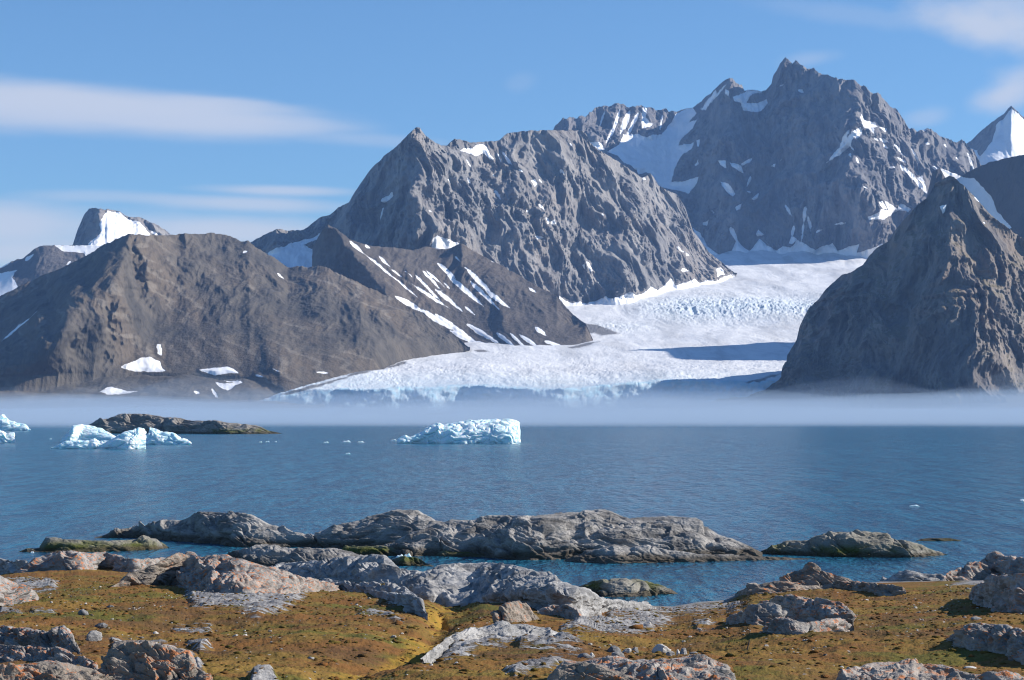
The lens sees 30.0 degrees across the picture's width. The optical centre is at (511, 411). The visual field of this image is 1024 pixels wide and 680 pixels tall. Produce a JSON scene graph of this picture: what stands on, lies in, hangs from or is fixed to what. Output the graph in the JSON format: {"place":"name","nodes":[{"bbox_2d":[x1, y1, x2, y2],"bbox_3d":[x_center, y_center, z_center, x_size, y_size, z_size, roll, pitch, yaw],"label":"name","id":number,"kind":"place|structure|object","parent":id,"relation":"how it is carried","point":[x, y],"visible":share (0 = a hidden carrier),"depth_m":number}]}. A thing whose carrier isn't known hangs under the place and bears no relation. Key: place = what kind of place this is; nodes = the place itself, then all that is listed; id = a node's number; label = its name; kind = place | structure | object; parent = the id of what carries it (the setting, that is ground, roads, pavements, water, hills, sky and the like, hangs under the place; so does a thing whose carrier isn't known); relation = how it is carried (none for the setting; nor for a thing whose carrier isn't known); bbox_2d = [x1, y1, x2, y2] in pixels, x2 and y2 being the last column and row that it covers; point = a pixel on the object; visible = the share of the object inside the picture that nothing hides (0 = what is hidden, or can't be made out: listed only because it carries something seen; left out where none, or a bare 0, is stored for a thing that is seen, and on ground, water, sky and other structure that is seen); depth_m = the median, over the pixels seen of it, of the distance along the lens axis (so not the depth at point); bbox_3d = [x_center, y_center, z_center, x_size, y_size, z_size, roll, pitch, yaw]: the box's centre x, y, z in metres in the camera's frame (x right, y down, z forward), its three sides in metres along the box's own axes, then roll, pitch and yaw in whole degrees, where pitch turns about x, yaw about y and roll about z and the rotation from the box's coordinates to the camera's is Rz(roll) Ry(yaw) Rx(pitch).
{"place":"outdoors","nodes":[
{"label":"outdoors","id":0,"kind":"place"},
{"bbox_2d":[0,245,101,295],"bbox_3d":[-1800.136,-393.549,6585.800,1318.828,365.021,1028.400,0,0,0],"label":"mountain","id":1,"kind":"structure","parent":0,"point":[35,263],"depth_m":6417.74},
{"bbox_2d":[73,208,170,245],"bbox_3d":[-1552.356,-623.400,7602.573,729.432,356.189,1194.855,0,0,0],"label":"mountain","id":2,"kind":"structure","parent":0,"point":[99,227],"depth_m":7358.39},
{"bbox_2d":[0,374,324,417],"bbox_3d":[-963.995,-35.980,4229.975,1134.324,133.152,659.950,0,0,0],"label":"shore terrain","id":3,"kind":"structure","parent":0,"point":[186,396],"depth_m":4160.34},
{"bbox_2d":[0,232,469,392],"bbox_3d":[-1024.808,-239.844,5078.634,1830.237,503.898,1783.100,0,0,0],"label":"hill","id":4,"kind":"structure","parent":0,"point":[218,306],"depth_m":4653.25},
{"bbox_2d":[312,225,592,345],"bbox_3d":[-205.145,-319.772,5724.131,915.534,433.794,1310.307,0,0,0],"label":"hill","id":5,"kind":"structure","parent":0,"point":[463,293],"depth_m":5409.15},
{"bbox_2d":[250,127,736,306],"bbox_3d":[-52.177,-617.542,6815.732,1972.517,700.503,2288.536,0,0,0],"label":"mountain","id":6,"kind":"structure","parent":0,"point":[572,218],"depth_m":6148.30},
{"bbox_2d":[0,417,1023,605],"bbox_3d":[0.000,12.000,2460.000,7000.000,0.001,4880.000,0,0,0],"label":"water","id":7,"kind":"structure","parent":0,"point":[759,484],"depth_m":325.28},
{"bbox_2d":[0,430,15,442],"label":"iceberg","id":8,"kind":"object","parent":7,"relation":"on","point":[5,437],"visible":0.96,"depth_m":740.43},
{"bbox_2d":[0,414,30,430],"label":"iceberg","id":9,"kind":"object","parent":7,"relation":"on","point":[6,424],"visible":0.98,"depth_m":1216.16},
{"bbox_2d":[60,424,115,442],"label":"iceberg","id":10,"kind":"object","parent":7,"relation":"on","point":[81,432],"visible":0.73,"depth_m":746.15},
{"bbox_2d":[19,535,168,551],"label":"skerry","id":11,"kind":"structure","parent":7,"relation":"in","point":[56,544],"depth_m":164.67},
{"bbox_2d":[51,427,146,448],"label":"iceberg","id":12,"kind":"object","parent":7,"relation":"on","point":[133,439],"visible":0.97,"depth_m":621.19},
{"bbox_2d":[146,427,191,444],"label":"iceberg","id":13,"kind":"object","parent":7,"relation":"on","point":[154,436],"visible":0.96,"depth_m":703.56},
{"bbox_2d":[89,413,281,433],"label":"skerry","id":14,"kind":"structure","parent":7,"relation":"in","point":[119,423],"depth_m":1064.71},
{"bbox_2d":[95,511,329,547],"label":"skerry","id":15,"kind":"structure","parent":7,"relation":"in","point":[233,529],"depth_m":174.08},
{"bbox_2d":[316,509,441,547],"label":"skerry","id":16,"kind":"structure","parent":7,"relation":"in","point":[391,526],"depth_m":168.50},
{"bbox_2d":[391,556,433,566],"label":"skerry","id":17,"kind":"structure","parent":7,"relation":"in","point":[406,561],"depth_m":149.38},
{"bbox_2d":[342,545,484,556],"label":"skerry","id":18,"kind":"structure","parent":7,"relation":"in","point":[376,549],"depth_m":159.50},
{"bbox_2d":[397,418,520,443],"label":"iceberg","id":19,"kind":"object","parent":7,"relation":"on","point":[495,431],"visible":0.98,"depth_m":727.11},
{"bbox_2d":[383,509,762,559],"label":"skerry","id":20,"kind":"structure","parent":7,"relation":"in","point":[560,535],"depth_m":158.70},
{"bbox_2d":[579,578,677,596],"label":"skerry","id":21,"kind":"structure","parent":7,"relation":"in","point":[619,587],"depth_m":124.93},
{"bbox_2d":[564,545,812,563],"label":"skerry","id":22,"kind":"structure","parent":7,"relation":"in","point":[614,554],"depth_m":152.79},
{"bbox_2d":[760,529,946,557],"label":"skerry","id":23,"kind":"structure","parent":7,"relation":"in","point":[856,543],"depth_m":159.09},
{"bbox_2d":[917,538,960,540],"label":"skerry","id":24,"kind":"structure","parent":7,"relation":"in","point":[937,539],"depth_m":177.88},
{"bbox_2d":[0,568,1023,679],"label":"ground","id":25,"kind":"structure","parent":0,"point":[389,662],"depth_m":59.79},
{"bbox_2d":[0,558,27,574],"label":"rock outcrop","id":26,"kind":"object","parent":25,"relation":"on","point":[7,566],"visible":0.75,"depth_m":129.35},
{"bbox_2d":[0,575,38,605],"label":"rock outcrop","id":27,"kind":"object","parent":25,"relation":"on","point":[12,593],"visible":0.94,"depth_m":77.55},
{"bbox_2d":[0,625,82,654],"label":"rock outcrop","id":28,"kind":"object","parent":25,"relation":"on","point":[62,636],"visible":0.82,"depth_m":50.08},
{"bbox_2d":[0,644,97,669],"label":"rock outcrop","id":29,"kind":"object","parent":25,"relation":"on","point":[9,653],"visible":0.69,"depth_m":43.70},
{"bbox_2d":[0,660,112,679],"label":"rock outcrop","id":30,"kind":"object","parent":25,"relation":"on","point":[48,670],"visible":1,"depth_m":35.18},
{"bbox_2d":[78,609,88,615],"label":"stone","id":31,"kind":"object","parent":25,"relation":"on","point":[82,612],"visible":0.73,"depth_m":66.48},
{"bbox_2d":[13,550,164,572],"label":"rock outcrop","id":32,"kind":"object","parent":25,"relation":"on","point":[65,560],"visible":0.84,"depth_m":125.47},
{"bbox_2d":[86,630,101,640],"bbox_3d":[-11.597,6.254,53.004,0.452,0.398,0.421,0,0,-21],"label":"stone","id":33,"kind":"object","parent":25,"relation":"on","point":[94,635],"visible":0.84,"depth_m":52.86},
{"bbox_2d":[94,622,107,628],"bbox_3d":[-13.268,6.907,61.639,0.414,0.252,0.356,0,0,0],"label":"stone","id":34,"kind":"object","parent":25,"relation":"on","point":[101,625],"visible":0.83,"depth_m":61.52},
{"bbox_2d":[111,553,189,586],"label":"rock outcrop","id":35,"kind":"object","parent":25,"relation":"on","point":[163,572],"visible":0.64,"depth_m":94.58},
{"bbox_2d":[97,640,212,679],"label":"rock outcrop","id":36,"kind":"object","parent":25,"relation":"on","point":[136,660],"visible":0.97,"depth_m":37.06},
{"bbox_2d":[170,551,341,593],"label":"rock outcrop","id":37,"kind":"object","parent":25,"relation":"on","point":[223,573],"visible":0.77,"depth_m":90.58},
{"bbox_2d":[227,544,358,566],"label":"rock outcrop","id":38,"kind":"object","parent":25,"relation":"on","point":[266,555],"visible":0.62,"depth_m":147.94},
{"bbox_2d":[270,554,421,583],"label":"rock outcrop","id":39,"kind":"object","parent":25,"relation":"on","point":[380,569],"visible":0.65,"depth_m":123.05},
{"bbox_2d":[319,578,419,597],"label":"rock outcrop","id":40,"kind":"object","parent":25,"relation":"on","point":[348,586],"visible":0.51,"depth_m":100.34},
{"bbox_2d":[364,590,427,620],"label":"rock outcrop","id":41,"kind":"object","parent":25,"relation":"on","point":[412,603],"visible":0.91,"depth_m":78.75},
{"bbox_2d":[420,620,557,663],"bbox_3d":[-1.309,6.845,53.403,2.273,1.509,12.222,0,0,20],"label":"rock outcrop","id":42,"kind":"object","parent":25,"relation":"on","point":[501,628],"visible":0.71,"depth_m":56.77},
{"bbox_2d":[0,576,1023,679],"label":"moss cushions","id":43,"kind":"object","parent":25,"relation":"on","point":[398,622],"visible":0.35,"depth_m":62.85},
{"bbox_2d":[490,601,538,622],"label":"boulder","id":44,"kind":"object","parent":25,"relation":"on","point":[514,611],"visible":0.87,"depth_m":67.62},
{"bbox_2d":[21,576,1021,674],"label":"pebbles","id":45,"kind":"object","parent":25,"relation":"on","point":[309,657],"visible":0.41,"depth_m":66.98},
{"bbox_2d":[396,562,657,616],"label":"rock outcrop","id":46,"kind":"object","parent":25,"relation":"on","point":[453,584],"visible":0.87,"depth_m":93.00},
{"bbox_2d":[537,604,582,619],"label":"rock outcrop","id":47,"kind":"object","parent":25,"relation":"on","point":[566,611],"visible":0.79,"depth_m":79.30},
{"bbox_2d":[577,653,592,657],"bbox_3d":[1.874,6.293,49.054,0.437,0.210,0.313,0,0,0],"label":"stone","id":48,"kind":"object","parent":25,"relation":"on","point":[584,655],"visible":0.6,"depth_m":48.96},
{"bbox_2d":[547,662,639,679],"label":"rock outcrop","id":49,"kind":"object","parent":25,"relation":"on","point":[583,671],"visible":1,"depth_m":35.53},
{"bbox_2d":[607,645,620,651],"bbox_3d":[2.802,6.525,52.457,0.359,0.239,0.334,0,0,19],"label":"stone","id":50,"kind":"object","parent":25,"relation":"on","point":[613,648],"visible":0.75,"depth_m":52.36},
{"bbox_2d":[611,651,624,656],"bbox_3d":[2.742,6.284,49.231,0.312,0.246,0.291,0,0,24],"label":"stone","id":51,"kind":"object","parent":25,"relation":"on","point":[619,653],"visible":0.57,"depth_m":49.15},
{"bbox_2d":[622,648,630,652],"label":"stone","id":52,"kind":"object","parent":25,"relation":"on","point":[627,650],"visible":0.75,"depth_m":52.63},
{"bbox_2d":[554,653,735,679],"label":"rock outcrop","id":53,"kind":"object","parent":25,"relation":"on","point":[698,666],"visible":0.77,"depth_m":35.99},
{"bbox_2d":[651,644,670,652],"bbox_3d":[4.173,6.641,53.406,0.494,0.342,0.404,0,0,-28],"label":"stone","id":54,"kind":"object","parent":25,"relation":"on","point":[662,648],"visible":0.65,"depth_m":53.28},
{"bbox_2d":[666,651,674,655],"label":"stone","id":55,"kind":"object","parent":25,"relation":"on","point":[670,653],"visible":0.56,"depth_m":51.82},
{"bbox_2d":[680,648,686,654],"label":"stone","id":56,"kind":"object","parent":25,"relation":"on","point":[683,651],"visible":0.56,"depth_m":50.38},
{"bbox_2d":[726,602,786,625],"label":"rock outcrop","id":57,"kind":"object","parent":25,"relation":"on","point":[758,614],"visible":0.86,"depth_m":68.17},
{"bbox_2d":[759,617,851,634],"bbox_3d":[9.123,6.902,58.233,2.969,1.504,4.285,0,0,0],"label":"rock outcrop","id":58,"kind":"object","parent":25,"relation":"on","point":[784,625],"visible":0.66,"depth_m":57.50},
{"bbox_2d":[759,594,855,630],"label":"rock outcrop","id":59,"kind":"object","parent":25,"relation":"on","point":[801,609],"visible":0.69,"depth_m":67.72},
{"bbox_2d":[779,562,851,585],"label":"rock outcrop","id":60,"kind":"object","parent":25,"relation":"on","point":[810,573],"visible":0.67,"depth_m":112.37},
{"bbox_2d":[735,580,905,595],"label":"rock outcrop","id":61,"kind":"object","parent":25,"relation":"on","point":[874,588],"visible":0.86,"depth_m":110.00},
{"bbox_2d":[880,570,943,580],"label":"rock outcrop","id":62,"kind":"object","parent":25,"relation":"on","point":[906,575],"visible":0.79,"depth_m":134.24},
{"bbox_2d":[836,658,1023,679],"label":"rock outcrop","id":63,"kind":"object","parent":25,"relation":"on","point":[909,669],"visible":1,"depth_m":36.33},
{"bbox_2d":[940,551,1023,580],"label":"rock outcrop","id":64,"kind":"object","parent":25,"relation":"on","point":[997,563],"visible":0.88,"depth_m":133.16},
{"bbox_2d":[946,622,1023,664],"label":"rock outcrop","id":65,"kind":"object","parent":25,"relation":"on","point":[1007,640],"visible":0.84,"depth_m":48.62},
{"bbox_2d":[968,573,1023,613],"bbox_3d":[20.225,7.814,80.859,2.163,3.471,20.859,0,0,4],"label":"boulder","id":66,"kind":"object","parent":25,"relation":"on","point":[1003,592],"visible":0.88,"depth_m":74.05},
{"bbox_2d":[0,0,1023,416],"label":"sky","id":67,"kind":"structure","parent":0,"point":[242,120]},
{"bbox_2d":[260,250,866,416],"bbox_3d":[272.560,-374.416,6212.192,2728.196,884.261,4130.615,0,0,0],"label":"glacier","id":68,"kind":"object","parent":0,"point":[667,354],"visible":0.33,"depth_m":4717.48},
{"bbox_2d":[553,57,980,258],"bbox_3d":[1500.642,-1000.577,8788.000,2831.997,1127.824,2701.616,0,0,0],"label":"mountain","id":69,"kind":"structure","parent":0,"point":[795,156],"depth_m":8032.42},
{"bbox_2d":[674,386,1023,417],"bbox_3d":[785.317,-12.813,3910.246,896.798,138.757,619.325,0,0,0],"label":"shore terrain","id":70,"kind":"structure","parent":0,"point":[788,402],"depth_m":3911.40},
{"bbox_2d":[750,176,1023,410],"bbox_3d":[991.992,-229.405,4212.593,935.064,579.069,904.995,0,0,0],"label":"mountain","id":71,"kind":"structure","parent":0,"point":[928,297],"depth_m":4065.81},
{"bbox_2d":[926,155,1023,238],"bbox_3d":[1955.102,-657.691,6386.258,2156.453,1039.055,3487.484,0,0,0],"label":"mountain","id":72,"kind":"structure","parent":0,"point":[995,189],"depth_m":4997.02},
{"bbox_2d":[967,106,1023,164],"bbox_3d":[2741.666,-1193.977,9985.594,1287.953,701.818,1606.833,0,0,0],"label":"mountain","id":73,"kind":"structure","parent":0,"point":[1000,137],"depth_m":9544.33}
]}

